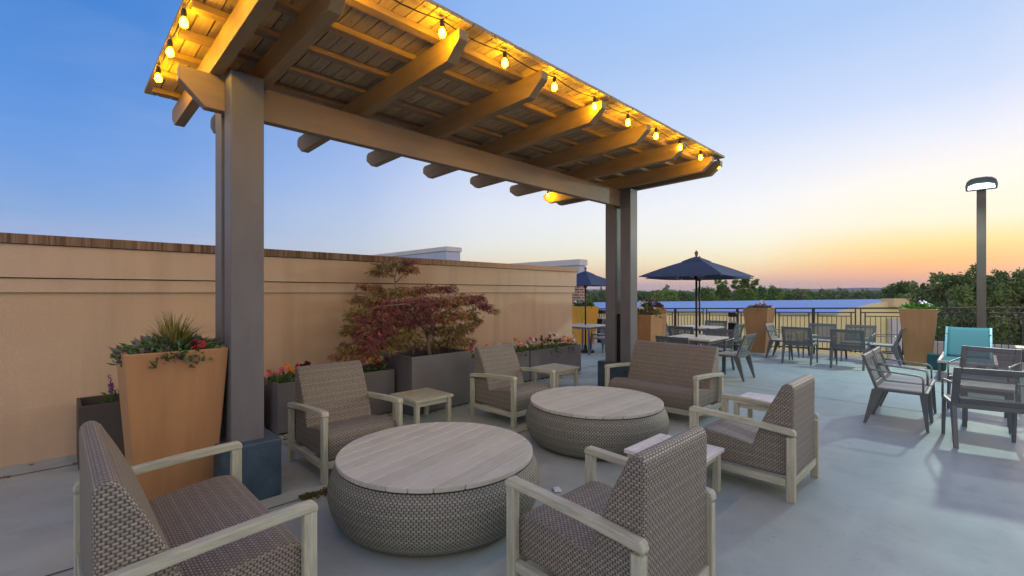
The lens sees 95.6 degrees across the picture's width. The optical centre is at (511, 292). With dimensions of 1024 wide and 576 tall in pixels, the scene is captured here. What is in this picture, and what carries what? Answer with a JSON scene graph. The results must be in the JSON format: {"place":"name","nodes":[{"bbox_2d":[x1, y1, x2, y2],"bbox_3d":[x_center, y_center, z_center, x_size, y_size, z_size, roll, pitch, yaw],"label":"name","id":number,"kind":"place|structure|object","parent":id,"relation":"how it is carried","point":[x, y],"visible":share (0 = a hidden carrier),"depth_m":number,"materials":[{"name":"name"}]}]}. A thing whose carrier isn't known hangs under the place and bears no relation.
{"place":"outdoors","nodes":[
{"label":"outdoors","id":0,"kind":"place"},
{"bbox_2d":[376,246,461,260],"bbox_3d":[-6.339,0.250,28.513,1.070,5.500,9.060,0,0,-45],"label":"plant room","id":1,"kind":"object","parent":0,"point":[447,253],"visible":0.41,"depth_m":25.81,"materials":[{"name":"white paint"}]},
{"bbox_2d":[0,334,1023,575],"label":"terrace floor","id":2,"kind":"structure","parent":0,"point":[895,490],"depth_m":3.61,"materials":[{"name":"concrete"}]},
{"bbox_2d":[76,393,124,468],"bbox_3d":[-3.526,1.310,4.832,1.460,0.580,0.510,0,0,-45],"label":"box planter","id":3,"kind":"object","parent":2,"relation":"on","point":[107,417],"visible":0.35,"depth_m":4.30,"materials":[{"name":"concrete"}]},
{"bbox_2d":[99,374,119,403],"bbox_3d":[-3.786,0.936,4.495,0.264,0.306,0.249,0,0,3],"label":"salvia plant","id":4,"kind":"object","parent":3,"relation":"on","point":[110,391],"visible":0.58,"depth_m":4.44,"materials":[{"name":"green plant"}]},
{"bbox_2d":[115,346,227,500],"bbox_3d":[-2.607,1.010,3.554,0.619,1.180,0.619,0,0,-45],"label":"tall planter","id":5,"kind":"object","parent":2,"relation":"on","point":[171,407],"visible":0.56,"depth_m":3.34,"materials":[{"name":"ceramic"}]},
{"bbox_2d":[107,333,224,368],"bbox_3d":[-2.600,0.420,3.542,0.770,0.253,0.794,0,0,-45],"label":"ivy plant","id":6,"kind":"object","parent":5,"relation":"on","point":[137,346],"visible":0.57,"depth_m":3.37,"materials":[{"name":"green plant"}]},
{"bbox_2d":[126,311,217,350],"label":"ornamental grass","id":7,"kind":"object","parent":5,"relation":"on","point":[175,333],"depth_m":3.52,"materials":[{"name":"green plant"}]},
{"bbox_2d":[184,338,207,349],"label":"flower plant","id":8,"kind":"object","parent":5,"relation":"on","point":[194,342],"visible":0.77,"depth_m":3.44,"materials":[{"name":"red plant"}]},
{"bbox_2d":[73,421,317,575],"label":"lounge chair","id":9,"kind":"object","parent":2,"relation":"on","point":[231,524],"visible":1,"depth_m":2.14,"materials":[{"name":"grey wicker"}]},
{"bbox_2d":[0,232,577,467],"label":"parapet wall","id":10,"kind":"structure","parent":2,"relation":"on","point":[74,311],"depth_m":4.95,"materials":[{"name":"beige paint"}]},
{"bbox_2d":[0,373,578,499],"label":"leaf litter","id":11,"kind":"object","parent":2,"relation":"on","point":[74,463],"visible":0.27,"depth_m":4.31,"materials":[{"name":"brown plant"}]},
{"bbox_2d":[298,487,326,500],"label":"fallen leaves","id":12,"kind":"object","parent":2,"relation":"on","point":[303,496],"visible":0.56,"depth_m":3.65,"materials":[{"name":"brown plant"}]},
{"bbox_2d":[264,365,394,434],"bbox_3d":[-2.303,1.310,5.907,1.470,0.580,0.600,0,0,-45],"label":"box planter","id":13,"kind":"object","parent":2,"relation":"on","point":[278,397],"visible":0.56,"depth_m":5.45,"materials":[{"name":"concrete"}]},
{"bbox_2d":[264,363,294,387],"bbox_3d":[-2.704,0.977,5.472,0.412,0.283,0.461,0,0,-45],"label":"flower plant","id":14,"kind":"object","parent":13,"relation":"on","point":[286,367],"visible":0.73,"depth_m":5.42,"materials":[{"name":"green plant"}]},
{"bbox_2d":[291,360,310,378],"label":"flower plant","id":15,"kind":"object","parent":13,"relation":"on","point":[306,363],"visible":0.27,"depth_m":5.61,"materials":[{"name":"red plant"}]},
{"bbox_2d":[364,352,388,371],"bbox_3d":[-1.860,0.954,6.227,0.369,0.308,0.456,0,0,-45],"label":"flower plant","id":16,"kind":"object","parent":13,"relation":"on","point":[380,366],"visible":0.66,"depth_m":6.18,"materials":[{"name":"green plant"}]},
{"bbox_2d":[287,360,402,484],"bbox_3d":[-1.588,1.153,4.408,0.768,0.895,0.826,0,0,-45],"label":"lounge chair","id":17,"kind":"object","parent":2,"relation":"on","point":[330,416],"visible":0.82,"depth_m":4.39,"materials":[{"name":"wicker"}]},
{"bbox_2d":[390,387,453,423],"bbox_3d":[-1.120,1.427,5.762,0.550,0.345,0.570,0,0,-45],"label":"side table","id":18,"kind":"object","parent":2,"relation":"on","point":[417,399],"visible":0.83,"depth_m":5.68,"materials":[{"name":"brown wood"}]},
{"bbox_2d":[375,346,470,415],"bbox_3d":[-1.277,1.218,6.697,1.000,0.765,0.960,0,0,-45],"label":"box planter","id":19,"kind":"object","parent":2,"relation":"on","point":[448,370],"visible":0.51,"depth_m":6.33,"materials":[{"name":"dark grey painted metal"}]},
{"bbox_2d":[325,258,502,365],"bbox_3d":[-1.300,0.243,6.565,2.837,1.485,0.884,0,0,-45],"label":"maple tree","id":20,"kind":"object","parent":19,"relation":"on","point":[363,334],"visible":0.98,"depth_m":6.25,"materials":[{"name":"red plant"}]},
{"bbox_2d":[327,422,539,555],"bbox_3d":[-0.553,1.370,3.433,1.514,0.440,1.514,0,0,32],"label":"coffee table","id":21,"kind":"object","parent":2,"relation":"on","point":[430,489],"visible":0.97,"depth_m":2.88,"materials":[{"name":"wicker"}]},
{"bbox_2d":[144,0,724,499],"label":"pergola","id":22,"kind":"object","parent":2,"relation":"on","point":[388,80],"visible":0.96,"depth_m":4.03,"materials":[{"name":"brown wood"}]},
{"bbox_2d":[155,0,719,196],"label":"string light","id":23,"kind":"object","parent":22,"relation":"hanging from","point":[183,23],"visible":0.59,"depth_m":3.73,"materials":[{"name":"beige glass"}]},
{"bbox_2d":[471,350,528,381],"bbox_3d":[-0.393,1.325,7.993,1.520,0.550,0.480,0,0,-45],"label":"box planter","id":24,"kind":"object","parent":2,"relation":"on","point":[523,359],"visible":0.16,"depth_m":8.25,"materials":[{"name":"concrete"}]},
{"bbox_2d":[458,345,473,357],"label":"flower plant","id":25,"kind":"object","parent":24,"relation":"on","point":[470,348],"visible":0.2,"depth_m":7.46,"materials":[{"name":"orange plant"}]},
{"bbox_2d":[513,338,526,355],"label":"flower plant","id":26,"kind":"object","parent":24,"relation":"on","point":[520,344],"visible":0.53,"depth_m":8.33,"materials":[{"name":"orange plant"}]},
{"bbox_2d":[3,351,1017,575],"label":"pavement joint","id":27,"kind":"object","parent":2,"relation":"on","point":[299,499],"visible":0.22,"depth_m":4.19,"materials":[{"name":"grey concrete"}]},
{"bbox_2d":[469,343,555,427],"bbox_3d":[0.005,1.153,6.025,0.768,0.895,0.826,0,0,-45],"label":"lounge chair","id":28,"kind":"object","parent":2,"relation":"on","point":[497,381],"visible":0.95,"depth_m":5.98,"materials":[{"name":"beige wicker"}]},
{"bbox_2d":[515,343,580,380],"bbox_3d":[0.701,1.325,9.074,1.505,0.550,0.480,0,0,-45],"label":"box planter","id":29,"kind":"object","parent":2,"relation":"on","point":[566,356],"visible":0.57,"depth_m":8.87,"materials":[{"name":"concrete"}]},
{"bbox_2d":[522,337,543,351],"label":"flower plant","id":30,"kind":"object","parent":29,"relation":"on","point":[527,344],"visible":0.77,"depth_m":8.64,"materials":[{"name":"green plant"}]},
{"bbox_2d":[537,331,562,356],"bbox_3d":[0.716,0.986,8.980,0.558,0.530,0.492,0,0,-45],"label":"flower plant","id":31,"kind":"object","parent":29,"relation":"on","point":[548,340],"visible":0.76,"depth_m":8.97,"materials":[{"name":"green plant"}]},
{"bbox_2d":[554,335,576,352],"bbox_3d":[1.080,1.057,9.327,0.506,0.436,0.490,0,0,-45],"label":"flower plant","id":32,"kind":"object","parent":29,"relation":"on","point":[568,339],"visible":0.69,"depth_m":9.23,"materials":[{"name":"orange plant"}]},
{"bbox_2d":[532,363,578,387],"bbox_3d":[0.738,1.427,7.873,0.600,0.345,0.560,0,0,-45],"label":"side table","id":33,"kind":"object","parent":2,"relation":"on","point":[560,369],"visible":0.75,"depth_m":7.81,"materials":[{"name":"brown wood"}]},
{"bbox_2d":[572,306,598,344],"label":"tall planter","id":34,"kind":"object","parent":2,"relation":"on","point":[578,314],"visible":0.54,"depth_m":14.43,"materials":[{"name":"ceramic"}]},
{"bbox_2d":[573,299,595,307],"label":"flower plant","id":35,"kind":"object","parent":34,"relation":"on","point":[588,302],"visible":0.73,"depth_m":14.50,"materials":[{"name":"green plant"}]},
{"bbox_2d":[572,323,605,354],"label":"dining table","id":36,"kind":"object","parent":2,"relation":"on","point":[582,326],"visible":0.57,"depth_m":12.21,"materials":[{"name":"metal"}]},
{"bbox_2d":[576,266,605,352],"bbox_3d":[1.981,0.445,12.505,1.400,2.310,1.400,0,0,-45],"label":"patio umbrella","id":37,"kind":"object","parent":2,"relation":"on","point":[585,278],"visible":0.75,"depth_m":12.26,"materials":[{"name":"blue fabric"}]},
{"bbox_2d":[526,386,668,459],"bbox_3d":[0.906,1.370,5.029,1.514,0.440,1.514,0,0,44],"label":"coffee table","id":38,"kind":"object","parent":2,"relation":"on","point":[573,421],"visible":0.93,"depth_m":4.50,"materials":[{"name":"wicker"}]},
{"bbox_2d":[590,329,605,354],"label":"dining chair","id":39,"kind":"object","parent":2,"relation":"on","point":[603,338],"visible":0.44,"depth_m":11.95,"materials":[{"name":"metal"}]},
{"bbox_2d":[591,319,605,344],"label":"dining chair","id":40,"kind":"object","parent":2,"relation":"on","point":[601,333],"visible":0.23,"depth_m":13.26,"materials":[{"name":"metal"}]},
{"bbox_2d":[505,426,715,575],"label":"lounge chair","id":41,"kind":"object","parent":2,"relation":"on","point":[651,512],"visible":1,"depth_m":2.25,"materials":[{"name":"grey wicker"}]},
{"bbox_2d":[637,314,666,341],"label":"tall planter","id":42,"kind":"object","parent":2,"relation":"on","point":[650,327],"visible":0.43,"depth_m":8.85,"materials":[{"name":"ceramic"}]},
{"bbox_2d":[637,300,662,318],"bbox_3d":[2.618,0.353,9.145,0.673,0.438,0.718,0,0,12],"label":"flower plant","id":43,"kind":"object","parent":42,"relation":"on","point":[648,310],"visible":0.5,"depth_m":8.99,"materials":[{"name":"green plant"}]},
{"bbox_2d":[644,307,665,313],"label":"tall planter","id":44,"kind":"object","parent":2,"relation":"on","point":[663,311],"visible":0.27,"depth_m":14.56,"materials":[{"name":"ceramic"}]},
{"bbox_2d":[641,300,663,310],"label":"flower plant","id":45,"kind":"object","parent":44,"relation":"on","point":[656,305],"visible":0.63,"depth_m":14.54,"materials":[{"name":"red plant"}]},
{"bbox_2d":[604,340,723,425],"bbox_3d":[2.030,1.153,6.254,0.826,0.895,1.308,0,0,-45],"label":"loveseat","id":46,"kind":"object","parent":2,"relation":"on","point":[675,376],"visible":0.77,"depth_m":6.16,"materials":[{"name":"beige wicker"}]},
{"bbox_2d":[655,336,688,343],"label":"dining chair","id":47,"kind":"object","parent":2,"relation":"on","point":[679,340],"visible":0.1,"depth_m":8.09,"materials":[{"name":"metal"}]},
{"bbox_2d":[624,433,723,491],"bbox_3d":[1.308,1.427,3.740,0.600,0.345,0.560,0,0,-45],"label":"side table","id":48,"kind":"object","parent":2,"relation":"on","point":[714,455],"visible":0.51,"depth_m":3.74,"materials":[{"name":"brown wood"}]},
{"bbox_2d":[668,326,703,344],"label":"dining chair","id":49,"kind":"object","parent":2,"relation":"on","point":[675,330],"visible":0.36,"depth_m":10.65,"materials":[{"name":"metal"}]},
{"bbox_2d":[639,250,753,344],"bbox_3d":[3.609,0.385,9.080,1.600,2.430,1.600,0,0,-45],"label":"patio umbrella","id":50,"kind":"object","parent":2,"relation":"on","point":[696,268],"visible":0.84,"depth_m":8.88,"materials":[{"name":"blue fabric"}]},
{"bbox_2d":[669,334,728,374],"bbox_3d":[3.609,1.230,9.080,0.900,0.740,0.900,0,0,-45],"label":"dining table","id":51,"kind":"object","parent":2,"relation":"on","point":[708,340],"visible":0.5,"depth_m":8.93,"materials":[{"name":"metal"}]},
{"bbox_2d":[683,325,723,330],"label":"dining table","id":52,"kind":"object","parent":2,"relation":"on","point":[702,327],"visible":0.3,"depth_m":11.75,"materials":[{"name":"metal"}]},
{"bbox_2d":[703,320,727,334],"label":"dining chair","id":53,"kind":"object","parent":2,"relation":"on","point":[714,323],"visible":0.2,"depth_m":12.79,"materials":[{"name":"metal"}]},
{"bbox_2d":[704,328,734,369],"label":"dining chair","id":54,"kind":"object","parent":2,"relation":"on","point":[730,334],"visible":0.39,"depth_m":9.67,"materials":[{"name":"metal"}]},
{"bbox_2d":[713,333,756,381],"bbox_3d":[4.180,1.183,8.758,0.606,0.835,0.628,0,0,-45],"label":"dining chair","id":55,"kind":"object","parent":2,"relation":"on","point":[746,344],"visible":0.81,"depth_m":8.60,"materials":[{"name":"metal"}]},
{"bbox_2d":[733,324,744,357],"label":"dining chair","id":56,"kind":"object","parent":2,"relation":"on","point":[739,328],"visible":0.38,"depth_m":11.35,"materials":[{"name":"metal"}]},
{"bbox_2d":[731,392,775,418],"bbox_3d":[2.994,1.427,5.477,0.560,0.345,0.580,0,0,-45],"label":"side table","id":57,"kind":"object","parent":2,"relation":"on","point":[752,407],"visible":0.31,"depth_m":5.47,"materials":[{"name":"brown wood"}]},
{"bbox_2d":[689,374,819,503],"bbox_3d":[2.117,1.153,4.060,0.768,0.895,0.826,0,0,-45],"label":"lounge chair","id":58,"kind":"object","parent":2,"relation":"on","point":[781,437],"visible":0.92,"depth_m":3.75,"materials":[{"name":"wicker"}]},
{"bbox_2d":[743,307,774,352],"bbox_3d":[6.669,1.000,12.527,0.619,1.200,0.619,0,0,-45],"label":"tall planter","id":59,"kind":"object","parent":2,"relation":"on","point":[755,320],"visible":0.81,"depth_m":12.31,"materials":[{"name":"ceramic"}]},
{"bbox_2d":[747,300,771,310],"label":"flower plant","id":60,"kind":"object","parent":59,"relation":"on","point":[764,305],"visible":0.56,"depth_m":12.43,"materials":[{"name":"green plant"}]},
{"bbox_2d":[764,323,799,359],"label":"dining chair","id":61,"kind":"object","parent":2,"relation":"on","point":[772,332],"visible":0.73,"depth_m":11.44,"materials":[{"name":"metal"}]},
{"bbox_2d":[781,326,817,365],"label":"dining chair","id":62,"kind":"object","parent":2,"relation":"on","point":[797,336],"visible":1,"depth_m":10.46,"materials":[{"name":"metal"}]},
{"bbox_2d":[597,307,1023,361],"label":"railing","id":63,"kind":"object","parent":2,"relation":"on","point":[675,311],"visible":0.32,"depth_m":11.38,"materials":[{"name":"metal"}]},
{"bbox_2d":[802,323,836,359],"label":"dining chair","id":64,"kind":"object","parent":2,"relation":"on","point":[821,331],"visible":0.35,"depth_m":11.54,"materials":[{"name":"metal"}]},
{"bbox_2d":[829,329,868,370],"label":"dining chair","id":65,"kind":"object","parent":2,"relation":"on","point":[845,339],"visible":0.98,"depth_m":9.75,"materials":[{"name":"metal"}]},
{"bbox_2d":[840,324,876,360],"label":"dining chair","id":66,"kind":"object","parent":2,"relation":"on","point":[870,330],"visible":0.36,"depth_m":10.91,"materials":[{"name":"metal"}]},
{"bbox_2d":[867,328,904,365],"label":"dining chair","id":67,"kind":"object","parent":2,"relation":"on","point":[896,350],"visible":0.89,"depth_m":10.23,"materials":[{"name":"metal"}]},
{"bbox_2d":[861,351,932,432],"bbox_3d":[4.748,1.183,5.723,0.606,0.835,0.628,0,0,-45],"label":"dining chair","id":68,"kind":"object","parent":2,"relation":"on","point":[882,386],"visible":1,"depth_m":5.67,"materials":[{"name":"metal"}]},
{"bbox_2d":[870,346,936,420],"bbox_3d":[5.218,1.183,6.187,0.606,0.835,0.628,0,0,-45],"label":"dining chair","id":69,"kind":"object","parent":2,"relation":"on","point":[880,358],"visible":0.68,"depth_m":6.18,"materials":[{"name":"metal"}]},
{"bbox_2d":[899,308,937,366],"bbox_3d":[8.997,0.975,10.273,0.639,1.250,0.639,0,0,42],"label":"tall planter","id":70,"kind":"object","parent":2,"relation":"on","point":[918,334],"visible":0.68,"depth_m":10.07,"materials":[{"name":"ceramic"}]},
{"bbox_2d":[897,299,940,311],"bbox_3d":[9.001,0.312,10.266,0.710,0.366,0.749,0,0,-45],"label":"flower plant","id":71,"kind":"object","parent":70,"relation":"on","point":[918,305],"visible":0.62,"depth_m":10.16,"materials":[{"name":"green plant"}]},
{"bbox_2d":[926,353,946,370],"bbox_3d":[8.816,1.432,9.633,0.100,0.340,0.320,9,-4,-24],"label":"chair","id":72,"kind":"object","parent":2,"relation":"on","point":[932,358],"visible":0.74,"depth_m":9.63,"materials":[{"name":"teal fabric"}]},
{"bbox_2d":[937,326,992,380],"bbox_3d":[8.638,1.139,8.793,1.750,0.923,0.770,0,0,-45],"label":"chair","id":73,"kind":"object","parent":2,"relation":"on","point":[957,339],"visible":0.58,"depth_m":8.98,"materials":[{"name":"fabric"}]},
{"bbox_2d":[965,176,997,327],"bbox_3d":[9.591,-0.391,9.482,0.327,3.982,0.470,0,0,-45],"label":"area light","id":74,"kind":"object","parent":2,"relation":"on","point":[980,186],"visible":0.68,"depth_m":9.44,"materials":[{"name":"grey metal"}]},
{"bbox_2d":[941,367,1023,448],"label":"dining chair","id":75,"kind":"object","parent":2,"relation":"on","point":[990,390],"visible":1,"depth_m":4.72,"materials":[{"name":"metal"}]},
{"bbox_2d":[947,345,1021,417],"bbox_3d":[6.438,1.183,6.333,0.628,0.835,0.606,0,0,-31],"label":"dining chair","id":76,"kind":"object","parent":2,"relation":"on","point":[974,357],"visible":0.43,"depth_m":6.43,"materials":[{"name":"metal"}]},
{"bbox_2d":[1014,345,1023,371],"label":"patio table","id":77,"kind":"object","parent":2,"relation":"on","point":[1019,347],"visible":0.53,"depth_m":8.99,"materials":[{"name":"metal"}]},
{"bbox_2d":[0,0,1023,291],"label":"sky","id":78,"kind":"structure","parent":0,"point":[851,135],"materials":[{"name":"blue"}]},
{"bbox_2d":[597,310,605,342],"bbox_3d":[2.878,1.075,14.939,0.200,1.050,0.200,0,0,-45],"label":"ash bin","id":79,"kind":"object","parent":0,"point":[599,320],"visible":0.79,"depth_m":14.87,"materials":[{"name":"black metal"}]},
{"bbox_2d":[728,312,737,350],"bbox_3d":[6.169,1.075,12.962,0.200,1.050,0.200,0,0,-45],"label":"ash bin","id":80,"kind":"object","parent":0,"point":[731,324],"visible":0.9,"depth_m":12.89,"materials":[{"name":"black metal"}]},
{"bbox_2d":[588,288,882,292],"bbox_3d":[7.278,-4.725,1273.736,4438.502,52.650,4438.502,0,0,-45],"label":"hills","id":81,"kind":"structure","parent":0,"point":[858,289],"depth_m":2089.48,"materials":[{"name":"green plant"}]},
{"bbox_2d":[962,408,1011,433],"bbox_3d":[5.689,1.350,5.554,0.500,0.500,0.500,0,0,-45],"label":"table","id":82,"kind":"object","parent":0,"point":[965,417],"visible":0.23,"depth_m":5.54,"materials":[{"name":"metal"}]},
{"label":"pavement","id":83,"kind":"structure","parent":0,"visible":0},
{"bbox_2d":[510,259,586,333],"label":"brick building","id":84,"kind":"structure","parent":83,"relation":"on","point":[580,265],"depth_m":22.28,"materials":[{"name":"red brick"}]},
{"bbox_2d":[904,263,1019,344],"bbox_3d":[16.826,3.242,17.473,3.151,8.722,3.193,0,0,-45],"label":"broadleaf tree","id":85,"kind":"object","parent":83,"relation":"on","point":[963,286],"visible":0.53,"depth_m":16.95,"materials":[{"name":"green plant"}]},
{"bbox_2d":[988,267,1023,345],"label":"broadleaf tree","id":86,"kind":"object","parent":83,"relation":"on","point":[1013,289],"visible":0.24,"depth_m":17.33,"materials":[{"name":"green plant"}]},
{"bbox_2d":[1006,290,1023,336],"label":"broadleaf tree","id":87,"kind":"object","parent":83,"relation":"on","point":[1017,316],"visible":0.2,"depth_m":17.61,"materials":[{"name":"green plant"}]},
{"bbox_3d":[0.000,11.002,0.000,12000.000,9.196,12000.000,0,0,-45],"label":"terrain","id":88,"kind":"structure","parent":0,"visible":0},
{"bbox_2d":[0,284,1012,314],"bbox_3d":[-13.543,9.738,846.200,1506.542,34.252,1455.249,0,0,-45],"label":"forest","id":89,"kind":"object","parent":88,"relation":"on","point":[666,287],"depth_m":250.52,"materials":[{"name":"green plant"}]},
{"bbox_2d":[586,289,593,301],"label":"broadleaf tree","id":90,"kind":"object","parent":88,"relation":"on","point":[589,296],"visible":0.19,"depth_m":145.48,"materials":[{"name":"green plant"}]},
{"bbox_2d":[590,292,600,301],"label":"broadleaf tree","id":91,"kind":"object","parent":88,"relation":"on","point":[597,298],"visible":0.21,"depth_m":159.43,"materials":[{"name":"green plant"}]},
{"bbox_2d":[596,289,605,301],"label":"broadleaf tree","id":92,"kind":"object","parent":88,"relation":"on","point":[602,294],"visible":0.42,"depth_m":170.53,"materials":[{"name":"green plant"}]},
{"bbox_2d":[637,290,650,301],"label":"broadleaf tree","id":93,"kind":"object","parent":88,"relation":"on","point":[642,295],"visible":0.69,"depth_m":137.91,"materials":[{"name":"green plant"}]},
{"bbox_2d":[649,289,679,301],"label":"broadleaf tree","id":94,"kind":"object","parent":88,"relation":"on","point":[664,296],"visible":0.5,"depth_m":79.28,"materials":[{"name":"green plant"}]},
{"bbox_2d":[677,290,694,300],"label":"broadleaf tree","id":95,"kind":"object","parent":88,"relation":"on","point":[681,296],"visible":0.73,"depth_m":114.43,"materials":[{"name":"green plant"}]},
{"bbox_2d":[689,286,718,300],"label":"broadleaf tree","id":96,"kind":"object","parent":88,"relation":"on","point":[708,294],"visible":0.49,"depth_m":59.24,"materials":[{"name":"green plant"}]},
{"bbox_2d":[713,280,728,300],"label":"broadleaf tree","id":97,"kind":"object","parent":88,"relation":"on","point":[721,287],"visible":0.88,"depth_m":49.75,"materials":[{"name":"green plant"}]},
{"bbox_2d":[725,279,741,300],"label":"broadleaf tree","id":98,"kind":"object","parent":88,"relation":"on","point":[733,286],"visible":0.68,"depth_m":51.73,"materials":[{"name":"green plant"}]},
{"bbox_2d":[734,278,758,300],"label":"broadleaf tree","id":99,"kind":"object","parent":88,"relation":"on","point":[744,292],"visible":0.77,"depth_m":47.77,"materials":[{"name":"green plant"}]},
{"bbox_2d":[594,298,909,359],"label":"building","id":100,"kind":"structure","parent":88,"relation":"on","point":[797,321],"depth_m":26.00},
{"bbox_2d":[749,285,784,299],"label":"broadleaf tree","id":101,"kind":"object","parent":88,"relation":"on","point":[774,292],"visible":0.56,"depth_m":61.32,"materials":[{"name":"green plant"}]},
{"bbox_2d":[781,288,814,299],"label":"broadleaf tree","id":102,"kind":"object","parent":88,"relation":"on","point":[796,295],"visible":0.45,"depth_m":69.16,"materials":[{"name":"green plant"}]},
{"bbox_2d":[812,291,829,299],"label":"broadleaf tree","id":103,"kind":"object","parent":88,"relation":"on","point":[818,295],"visible":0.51,"depth_m":110.82,"materials":[{"name":"green plant"}]},
{"bbox_2d":[822,290,838,299],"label":"broadleaf tree","id":104,"kind":"object","parent":88,"relation":"on","point":[830,295],"visible":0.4,"depth_m":130.01,"materials":[{"name":"green plant"}]},
{"bbox_2d":[827,289,850,299],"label":"broadleaf tree","id":105,"kind":"object","parent":88,"relation":"on","point":[841,294],"visible":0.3,"depth_m":170.41,"materials":[{"name":"green plant"}]},
{"bbox_2d":[849,290,871,298],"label":"broadleaf tree","id":106,"kind":"object","parent":88,"relation":"on","point":[860,295],"visible":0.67,"depth_m":134.08,"materials":[{"name":"green plant"}]},
{"bbox_2d":[876,280,915,298],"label":"broadleaf tree","id":107,"kind":"object","parent":88,"relation":"on","point":[898,290],"visible":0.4,"depth_m":54.78,"materials":[{"name":"green plant"}]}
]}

